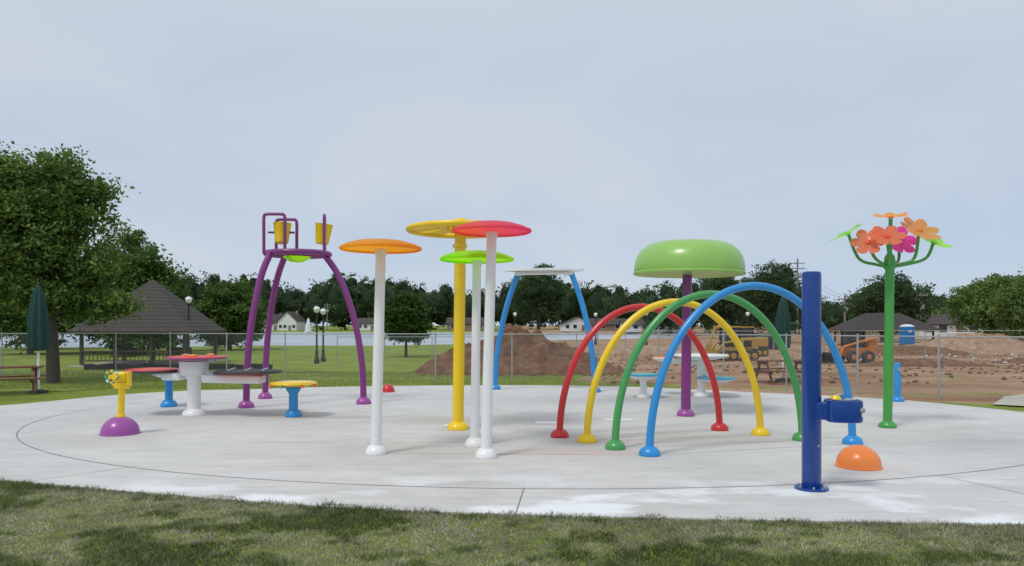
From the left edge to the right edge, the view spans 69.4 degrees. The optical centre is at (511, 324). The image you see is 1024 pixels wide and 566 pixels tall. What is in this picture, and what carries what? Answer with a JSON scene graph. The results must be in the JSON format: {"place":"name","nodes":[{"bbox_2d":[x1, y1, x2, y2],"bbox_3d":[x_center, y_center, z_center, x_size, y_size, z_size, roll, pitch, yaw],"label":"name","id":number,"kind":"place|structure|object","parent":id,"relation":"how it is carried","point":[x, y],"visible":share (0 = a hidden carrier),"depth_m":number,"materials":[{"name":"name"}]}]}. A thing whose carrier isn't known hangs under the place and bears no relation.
{"place":"outdoors","nodes":[
{"label":"outdoors","id":0,"kind":"place"},
{"bbox_2d":[238,212,370,407],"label":"tipping bucket tower","id":1,"kind":"structure","parent":0,"point":[282,232],"depth_m":15.14,"materials":[{"name":"purple metal"}]},
{"bbox_2d":[0,369,654,388],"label":"lawn grass","id":2,"kind":"structure","parent":0,"point":[81,372],"depth_m":21.81,"materials":[{"name":"green plant"}]},
{"bbox_2d":[0,332,675,346],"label":"lake","id":3,"kind":"structure","parent":0,"point":[295,339],"depth_m":143.84,"materials":[{"name":"liquid"}]},
{"bbox_2d":[305,318,311,332],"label":"water fountain","id":4,"kind":"object","parent":3,"relation":"on","point":[308,328],"visible":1,"depth_m":275.40,"materials":[{"name":"white liquid"}]},
{"bbox_2d":[406,218,485,430],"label":"yellow spray tower","id":5,"kind":"structure","parent":0,"point":[438,228],"depth_m":11.42,"materials":[{"name":"metal"}]},
{"bbox_2d":[0,326,1023,565],"bbox_3d":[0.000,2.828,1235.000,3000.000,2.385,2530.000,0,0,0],"label":"ground","id":6,"kind":"structure","parent":0,"point":[21,395],"depth_m":16.91,"materials":[{"name":"green plant"}]},
{"bbox_2d":[0,365,45,394],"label":"picnic table","id":7,"kind":"object","parent":6,"relation":"on","point":[34,370],"visible":0.99,"depth_m":17.60,"materials":[{"name":"red wood"}]},
{"bbox_2d":[27,282,49,393],"bbox_3d":[-11.399,0.295,17.794,0.463,2.680,0.455,0,0,-21],"label":"patio umbrella","id":8,"kind":"object","parent":6,"relation":"on","point":[38,333],"visible":0.99,"depth_m":17.67,"materials":[{"name":"green fabric"}]},
{"bbox_2d":[0,311,87,341],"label":"maple tree","id":9,"kind":"object","parent":6,"relation":"on","point":[4,335],"depth_m":79.61,"materials":[{"name":"green plant"}]},
{"bbox_2d":[0,252,92,354],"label":"maple tree","id":10,"kind":"object","parent":6,"relation":"on","point":[12,324],"visible":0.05,"depth_m":64.82,"materials":[{"name":"green plant"}]},
{"bbox_2d":[0,141,153,383],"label":"shade tree","id":11,"kind":"object","parent":6,"relation":"on","point":[49,204],"visible":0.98,"depth_m":20.34,"materials":[{"name":"green plant"}]},
{"bbox_2d":[72,221,168,349],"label":"maple tree","id":12,"kind":"object","parent":6,"relation":"on","point":[129,244],"visible":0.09,"depth_m":70.93,"materials":[{"name":"green plant"}]},
{"bbox_2d":[86,241,202,354],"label":"maple tree","id":13,"kind":"object","parent":6,"relation":"on","point":[142,267],"visible":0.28,"depth_m":65.12,"materials":[{"name":"green plant"}]},
{"bbox_2d":[68,280,225,366],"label":"park pavilion","id":14,"kind":"structure","parent":6,"relation":"on","point":[169,314],"depth_m":47.75,"materials":[{"name":"grey"}]},
{"bbox_2d":[84,360,272,370],"bbox_3d":[-17.215,2.112,37.648,9.574,0.724,1.315,0,0,-3],"label":"silt fence","id":15,"kind":"object","parent":6,"relation":"on","point":[147,365],"visible":0.41,"depth_m":37.56,"materials":[{"name":"fabric"}]},
{"bbox_2d":[185,295,191,353],"bbox_3d":[-21.200,0.311,48.500,0.440,4.590,0.440,0,0,0],"label":"street lamp","id":16,"kind":"object","parent":6,"relation":"on","point":[188,299],"visible":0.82,"depth_m":48.44,"materials":[{"name":"black metal"}]},
{"bbox_2d":[191,275,277,349],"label":"maple tree","id":17,"kind":"object","parent":6,"relation":"on","point":[229,311],"visible":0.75,"depth_m":76.53,"materials":[{"name":"green plant"}]},
{"bbox_2d":[262,323,277,329],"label":"walls","id":18,"kind":"structure","parent":6,"relation":"on","point":[272,326],"depth_m":302.10,"materials":[{"name":"white paint"}]},
{"bbox_2d":[260,314,282,322],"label":"roof","id":19,"kind":"structure","parent":18,"relation":"on","point":[276,317],"depth_m":304.26,"materials":[{"name":"grey"}]},
{"bbox_2d":[278,321,304,330],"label":"walls","id":20,"kind":"structure","parent":6,"relation":"on","point":[300,326],"depth_m":300.37,"materials":[{"name":"white"}]},
{"bbox_2d":[276,311,306,321],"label":"roof","id":21,"kind":"structure","parent":20,"relation":"on","point":[297,317],"depth_m":302.58,"materials":[{"name":"grey"}]},
{"bbox_2d":[278,312,295,320],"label":"gable","id":22,"kind":"structure","parent":21,"relation":"attached to","point":[286,316],"depth_m":300.10,"materials":[{"name":"white"}]},
{"bbox_2d":[314,305,319,363],"bbox_3d":[-13.200,0.610,50.000,0.440,3.990,0.440,0,0,0],"label":"street lamp","id":23,"kind":"object","parent":6,"relation":"on","point":[316,309],"visible":0.94,"depth_m":49.93,"materials":[{"name":"black metal"}]},
{"bbox_2d":[320,307,325,361],"bbox_3d":[-13.400,0.658,52.500,0.440,3.890,0.440,0,0,0],"label":"street lamp","id":24,"kind":"object","parent":6,"relation":"on","point":[323,313],"visible":0.97,"depth_m":52.45,"materials":[{"name":"black metal"}]},
{"bbox_2d":[324,305,329,330],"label":"utility pole","id":25,"kind":"object","parent":6,"relation":"on","point":[327,316],"visible":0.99,"depth_m":299.93,"materials":[{"name":"brown wood"}]},
{"bbox_2d":[59,247,645,329],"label":"distant trees","id":26,"kind":"object","parent":6,"relation":"on","point":[601,302],"visible":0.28,"depth_m":330.05,"materials":[{"name":"green plant"}]},
{"bbox_2d":[360,324,373,330],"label":"walls","id":27,"kind":"structure","parent":6,"relation":"on","point":[368,328],"depth_m":300.07,"materials":[{"name":"white"}]},
{"bbox_2d":[358,318,373,323],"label":"roof","id":28,"kind":"structure","parent":27,"relation":"on","point":[365,320],"depth_m":301.75,"materials":[{"name":"grey"}]},
{"bbox_2d":[373,290,435,356],"bbox_3d":[-8.664,-0.067,59.941,4.732,5.642,4.654,0,0,-39],"label":"ornamental tree","id":29,"kind":"object","parent":6,"relation":"on","point":[399,317],"visible":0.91,"depth_m":59.12,"materials":[{"name":"green plant"}]},
{"bbox_2d":[413,351,446,373],"bbox_3d":[-1.600,1.462,27.600,4.400,1.302,3.600,0,0,0],"label":"dirt pile","id":30,"kind":"object","parent":6,"relation":"on","point":[422,366],"visible":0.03,"depth_m":26.88,"materials":[{"name":"red soil"}]},
{"bbox_2d":[447,324,483,330],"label":"walls","id":31,"kind":"structure","parent":6,"relation":"on","point":[467,327],"depth_m":300.01,"materials":[{"name":"brown brick"}]},
{"bbox_2d":[446,317,483,323],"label":"roof","id":32,"kind":"structure","parent":31,"relation":"on","point":[450,320],"depth_m":301.78,"materials":[{"name":"grey"}]},
{"bbox_2d":[415,323,607,374],"bbox_3d":[0.100,1.053,27.300,7.400,2.239,5.200,0,0,0],"label":"dirt pile","id":33,"kind":"object","parent":6,"relation":"on","point":[554,357],"visible":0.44,"depth_m":25.92,"materials":[{"name":"red soil"}]},
{"bbox_2d":[0,385,1023,525],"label":"splash pad","id":34,"kind":"object","parent":6,"relation":"on","point":[941,462],"visible":0.77,"depth_m":9.11,"materials":[{"name":"concrete"}]},
{"bbox_2d":[99,370,140,436],"bbox_3d":[-5.830,1.135,11.000,0.551,0.969,0.551,0,0,0],"label":"water cannon","id":35,"kind":"object","parent":34,"relation":"on","point":[120,424],"visible":1,"depth_m":10.90,"materials":[{"name":"paint"}]},
{"bbox_2d":[152,374,177,406],"bbox_3d":[-6.820,1.261,14.700,0.694,0.718,0.694,0,0,0],"label":"play stool","id":36,"kind":"object","parent":34,"relation":"on","point":[168,401],"visible":0.45,"depth_m":14.63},
{"bbox_2d":[123,353,282,415],"bbox_3d":[-5.556,1.067,13.300,2.826,1.105,1.193,0,0,0],"label":"water table","id":37,"kind":"object","parent":34,"relation":"on","point":[194,370],"visible":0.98,"depth_m":13.11,"materials":[{"name":"white paint"}]},
{"bbox_2d":[268,380,317,416],"bbox_3d":[-3.861,1.306,13.099,0.834,0.628,0.838,0,0,0],"label":"play stool","id":38,"kind":"object","parent":34,"relation":"on","point":[293,388],"visible":1,"depth_m":13.01,"materials":[{"name":"yellow paint"}]},
{"bbox_2d":[339,239,421,455],"bbox_3d":[-1.648,0.274,9.290,1.027,2.693,1.027,0,0,0],"label":"spray post","id":39,"kind":"object","parent":34,"relation":"on","point":[380,249],"visible":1,"depth_m":9.23,"materials":[{"name":"white metal"}]},
{"bbox_2d":[383,384,394,392],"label":"bubbler dome","id":40,"kind":"structure","parent":34,"relation":"on","point":[387,388],"depth_m":17.79,"materials":[{"name":"red paint"}]},
{"bbox_2d":[439,250,513,447],"bbox_3d":[-0.470,0.314,9.900,0.997,2.613,0.997,0,0,0],"label":"spray post","id":41,"kind":"object","parent":34,"relation":"on","point":[476,259],"visible":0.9,"depth_m":9.85,"materials":[{"name":"white metal"}]},
{"bbox_2d":[452,220,531,458],"bbox_3d":[-0.248,0.178,9.050,0.978,2.883,0.978,0,0,0],"label":"spray post","id":42,"kind":"object","parent":34,"relation":"on","point":[491,231],"visible":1,"depth_m":8.99,"materials":[{"name":"white metal"}]},
{"bbox_2d":[493,268,600,392],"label":"waterfall arch","id":43,"kind":"structure","parent":34,"relation":"on","point":[542,271],"depth_m":18.15,"materials":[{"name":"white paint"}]},
{"bbox_2d":[550,304,728,437],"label":"spray arch","id":44,"kind":"structure","parent":34,"relation":"on","point":[559,431],"depth_m":10.91,"materials":[{"name":"red paint"}]},
{"bbox_2d":[630,373,657,397],"bbox_3d":[2.930,1.346,16.500,0.816,0.548,0.816,0,0,0],"label":"play stool","id":45,"kind":"object","parent":34,"relation":"on","point":[642,378],"visible":0.81,"depth_m":16.38,"materials":[{"name":"white paint"}]},
{"bbox_2d":[577,298,769,442],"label":"spray arch","id":46,"kind":"structure","parent":34,"relation":"on","point":[587,436],"depth_m":10.47,"materials":[{"name":"yellow paint"}]},
{"bbox_2d":[633,239,745,416],"bbox_3d":[3.155,0.059,13.200,1.956,3.122,1.956,0,0,0],"label":"mushroom shower","id":47,"kind":"object","parent":34,"relation":"on","point":[686,260],"visible":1,"depth_m":12.58,"materials":[{"name":"purple paint"}]},
{"bbox_2d":[653,353,735,396],"bbox_3d":[4.183,1.136,16.930,1.248,0.968,1.871,0,0,-40],"label":"water table","id":48,"kind":"object","parent":34,"relation":"on","point":[702,376],"visible":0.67,"depth_m":16.69,"materials":[{"name":"white paint"}]},
{"bbox_2d":[605,290,801,450],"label":"spray arch","id":49,"kind":"structure","parent":34,"relation":"on","point":[615,443],"depth_m":9.89,"materials":[{"name":"green paint"}]},
{"bbox_2d":[639,282,862,456],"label":"spray arch","id":50,"kind":"structure","parent":34,"relation":"on","point":[649,449],"depth_m":9.43,"materials":[{"name":"metal"}]},
{"bbox_2d":[794,271,864,492],"bbox_3d":[3.107,0.545,7.286,0.618,2.150,0.320,0,0,9],"label":"drinking fountain","id":51,"kind":"object","parent":34,"relation":"on","point":[836,408],"visible":1,"depth_m":7.22,"materials":[{"name":"blue paint"}]},
{"bbox_2d":[835,444,882,470],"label":"bubbler dome","id":52,"kind":"structure","parent":34,"relation":"on","point":[858,457],"depth_m":8.29,"materials":[{"name":"orange paint"}]},
{"bbox_2d":[893,363,904,401],"bbox_3d":[8.180,1.210,15.700,0.280,0.820,0.280,0,0,0],"label":"activator post","id":53,"kind":"object","parent":34,"relation":"on","point":[897,397],"visible":0.91,"depth_m":15.64,"materials":[{"name":"metal"}]},
{"bbox_2d":[0,477,1023,565],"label":"sod grass","id":54,"kind":"structure","parent":6,"relation":"on","point":[268,524],"depth_m":5.68,"materials":[{"name":"green plant"}]},
{"bbox_2d":[0,332,1023,400],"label":"chain link fence","id":55,"kind":"object","parent":6,"relation":"on","point":[857,387],"visible":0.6,"depth_m":20.74,"materials":[{"name":"metal"}]},
{"bbox_2d":[504,263,568,329],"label":"oak tree","id":56,"kind":"object","parent":6,"relation":"on","point":[538,296],"visible":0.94,"depth_m":297.49,"materials":[{"name":"green plant"}]},
{"bbox_2d":[560,324,585,330],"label":"walls","id":57,"kind":"structure","parent":6,"relation":"on","point":[579,327],"depth_m":257.98,"materials":[{"name":"white paint"}]},
{"bbox_2d":[559,317,582,324],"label":"roof","id":58,"kind":"structure","parent":57,"relation":"on","point":[569,320],"depth_m":259.16,"materials":[{"name":"grey"}]},
{"bbox_2d":[565,318,583,323],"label":"gable","id":59,"kind":"structure","parent":58,"relation":"attached to","point":[578,321],"depth_m":257.98,"materials":[{"name":"white paint"}]},
{"bbox_2d":[594,312,597,344],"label":"street lamp","id":60,"kind":"object","parent":6,"relation":"on","point":[595,315],"visible":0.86,"depth_m":83.89,"materials":[{"name":"black metal"}]},
{"bbox_2d":[590,324,617,330],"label":"walls","id":61,"kind":"structure","parent":6,"relation":"on","point":[606,329],"depth_m":251.05,"materials":[{"name":"brown brick"}]},
{"bbox_2d":[589,318,619,324],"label":"roof","id":62,"kind":"structure","parent":61,"relation":"on","point":[614,321],"depth_m":252.79,"materials":[{"name":"grey"}]},
{"bbox_2d":[587,362,632,373],"bbox_3d":[2.200,1.528,27.000,4.400,1.034,3.200,0,0,0],"label":"dirt pile","id":63,"kind":"object","parent":6,"relation":"on","point":[611,368],"visible":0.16,"depth_m":26.21,"materials":[{"name":"red soil"}]},
{"bbox_2d":[620,324,641,331],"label":"walls","id":64,"kind":"structure","parent":6,"relation":"on","point":[631,329],"depth_m":226.05,"materials":[{"name":"white paint"}]},
{"bbox_2d":[618,319,644,325],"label":"roof","id":65,"kind":"structure","parent":64,"relation":"on","point":[638,322],"depth_m":227.37,"materials":[{"name":"grey"}]},
{"bbox_2d":[595,344,716,353],"bbox_3d":[13.000,1.992,60.000,14.000,0.983,6.000,0,0,0],"label":"dirt pile","id":66,"kind":"object","parent":6,"relation":"on","point":[653,347],"visible":0.25,"depth_m":58.37,"materials":[{"name":"soil"}]},
{"bbox_2d":[647,325,680,332],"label":"walls","id":67,"kind":"structure","parent":6,"relation":"on","point":[665,330],"depth_m":211.01,"materials":[{"name":"white"}]},
{"bbox_2d":[337,330,1023,366],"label":"construction fence","id":68,"kind":"object","parent":6,"relation":"on","point":[773,339],"visible":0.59,"depth_m":44.93,"materials":[{"name":"metal"}]},
{"bbox_2d":[692,277,759,333],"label":"oak tree","id":69,"kind":"object","parent":6,"relation":"on","point":[728,308],"visible":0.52,"depth_m":118.91,"materials":[{"name":"green plant"}]},
{"bbox_2d":[704,326,758,360],"bbox_3d":[13.708,1.152,46.915,3.300,2.150,1.951,0,0,-9],"label":"crawler loader","id":70,"kind":"object","parent":6,"relation":"on","point":[750,345],"visible":0.56,"depth_m":46.47,"materials":[{"name":"metal"}]},
{"bbox_2d":[706,324,772,356],"bbox_3d":[15.874,1.046,51.844,4.420,2.304,1.786,0,0,-11],"label":"excavator","id":71,"kind":"object","parent":6,"relation":"on","point":[759,340],"visible":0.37,"depth_m":51.33,"materials":[{"name":"metal"}]},
{"bbox_2d":[733,258,801,332],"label":"oak tree","id":72,"kind":"object","parent":6,"relation":"on","point":[775,276],"visible":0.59,"depth_m":94.23,"materials":[{"name":"green plant"}]},
{"bbox_2d":[745,359,801,384],"bbox_3d":[7.600,1.321,20.900,1.530,0.681,1.402,0,0,-6],"label":"picnic table","id":73,"kind":"object","parent":6,"relation":"on","point":[795,361],"visible":0.4,"depth_m":20.62,"materials":[{"name":"red wood"}]},
{"bbox_2d":[754,322,801,349],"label":"excavator","id":74,"kind":"object","parent":6,"relation":"on","point":[795,324],"visible":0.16,"depth_m":65.21,"materials":[{"name":"metal"}]},
{"bbox_2d":[775,296,790,380],"bbox_3d":[7.951,0.355,21.695,0.464,2.560,0.452,0,0,-22],"label":"patio umbrella","id":75,"kind":"object","parent":6,"relation":"on","point":[783,323],"visible":0.63,"depth_m":21.55,"materials":[{"name":"green fabric"}]},
{"bbox_2d":[791,258,804,336],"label":"utility pole","id":76,"kind":"object","parent":6,"relation":"on","point":[799,276],"visible":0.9,"depth_m":139.84,"materials":[{"name":"brown wood"}]},
{"bbox_2d":[588,352,1023,383],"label":"soil clods","id":77,"kind":"object","parent":6,"relation":"on","point":[881,380],"visible":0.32,"depth_m":29.80,"materials":[{"name":"brown soil"}]},
{"bbox_2d":[638,262,1022,335],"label":"distant trees","id":78,"kind":"object","parent":6,"relation":"on","point":[831,313],"visible":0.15,"depth_m":163.59,"materials":[{"name":"green plant"}]},
{"bbox_2d":[839,295,850,332],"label":"utility pole","id":79,"kind":"object","parent":6,"relation":"on","point":[844,303],"visible":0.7,"depth_m":149.86,"materials":[{"name":"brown wood"}]},
{"bbox_2d":[821,331,877,362],"bbox_3d":[19.930,1.293,43.955,3.100,1.900,1.810,0,0,-6],"label":"skid steer loader","id":80,"kind":"object","parent":6,"relation":"on","point":[845,352],"visible":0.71,"depth_m":43.48,"materials":[{"name":"metal"}]},
{"bbox_2d":[828,313,941,343],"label":"park pavilion","id":81,"kind":"structure","parent":6,"relation":"on","point":[869,321],"depth_m":93.13,"materials":[{"name":"grey"}]},
{"bbox_2d":[839,270,935,335],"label":"oak tree","id":82,"kind":"object","parent":6,"relation":"on","point":[872,301],"visible":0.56,"depth_m":108.86,"materials":[{"name":"green plant"}]},
{"bbox_2d":[767,348,1021,363],"bbox_3d":[30.904,2.165,52.961,22.120,0.445,26.092,0,0,0],"label":"broken concrete","id":83,"kind":"object","parent":6,"relation":"on","point":[972,358],"visible":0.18,"depth_m":49.81,"materials":[{"name":"grey concrete"}]},
{"bbox_2d":[821,345,975,355],"bbox_3d":[29.000,1.987,56.000,12.000,0.937,5.000,0,0,0],"label":"dirt pile","id":84,"kind":"object","parent":6,"relation":"on","point":[917,350],"visible":0.42,"depth_m":54.71,"materials":[{"name":"red soil"}]},
{"bbox_2d":[898,322,914,344],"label":"portable toilet","id":85,"kind":"object","parent":6,"relation":"on","point":[908,326],"visible":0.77,"depth_m":82.43,"materials":[{"name":"blue plastic"}]},
{"bbox_2d":[906,328,912,343],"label":"door","id":86,"kind":"structure","parent":85,"relation":"in","point":[907,333],"depth_m":82.40,"materials":[{"name":"blue plastic"}]},
{"bbox_2d":[917,292,927,309],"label":"utility pole","id":87,"kind":"object","parent":6,"relation":"on","point":[921,295],"visible":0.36,"depth_m":149.75,"materials":[{"name":"brown wood"}]},
{"bbox_2d":[849,358,997,366],"bbox_3d":[21.000,2.030,38.000,8.000,0.681,3.200,0,0,0],"label":"dirt pile","id":88,"kind":"object","parent":6,"relation":"on","point":[923,361],"visible":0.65,"depth_m":37.05,"materials":[{"name":"red soil"}]},
{"bbox_2d":[915,325,982,337],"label":"walls","id":89,"kind":"structure","parent":6,"relation":"on","point":[921,333],"depth_m":126.41,"materials":[{"name":"white paint"}]},
{"bbox_2d":[910,314,968,324],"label":"roof","id":90,"kind":"structure","parent":89,"relation":"on","point":[942,320],"depth_m":127.42,"materials":[{"name":"grey"}]},
{"bbox_2d":[926,332,973,341],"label":"utility trailer","id":91,"kind":"object","parent":6,"relation":"on","point":[951,333],"visible":0.13,"depth_m":77.26,"materials":[{"name":"black paint"}]},
{"bbox_2d":[897,332,1023,345],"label":"dirt pile","id":92,"kind":"object","parent":6,"relation":"on","point":[1019,341],"visible":0.28,"depth_m":69.12,"materials":[{"name":"soil"}]},
{"bbox_2d":[928,338,1023,354],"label":"dirt pile","id":93,"kind":"object","parent":6,"relation":"on","point":[990,348],"visible":0.56,"depth_m":56.72,"materials":[{"name":"soil"}]},
{"bbox_2d":[931,273,1023,335],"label":"oak tree","id":94,"kind":"object","parent":6,"relation":"on","point":[980,292],"visible":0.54,"depth_m":79.39,"materials":[{"name":"green plant"}]},
{"bbox_2d":[972,267,1023,335],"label":"oak tree","id":95,"kind":"object","parent":6,"relation":"on","point":[1010,301],"visible":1,"depth_m":69.63,"materials":[{"name":"green plant"}]},
{"bbox_2d":[995,357,1023,363],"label":"dirt pile","id":96,"kind":"object","parent":6,"relation":"on","point":[1019,361],"visible":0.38,"depth_m":42.90,"materials":[{"name":"red soil"}]},
{"bbox_2d":[0,0,1023,325],"label":"sky","id":97,"kind":"structure","parent":0,"point":[606,130],"materials":[{"name":"white"}]},
{"bbox_2d":[421,372,622,375],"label":"gravel","id":98,"kind":"structure","parent":0,"point":[589,373],"depth_m":24.60,"materials":[{"name":"brown stone"}]},
{"bbox_2d":[829,212,951,428],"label":"flower water feature","id":99,"kind":"structure","parent":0,"point":[890,236],"depth_m":11.64,"materials":[{"name":"green paint"}]},
{"bbox_2d":[939,325,946,331],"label":"window","id":100,"kind":"structure","parent":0,"point":[943,327],"depth_m":126.16,"materials":[{"name":"black"}]},
{"bbox_2d":[994,394,1023,405],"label":"sidewalk","id":101,"kind":"structure","parent":0,"point":[1019,401],"depth_m":15.52,"materials":[{"name":"concrete"}]}
]}

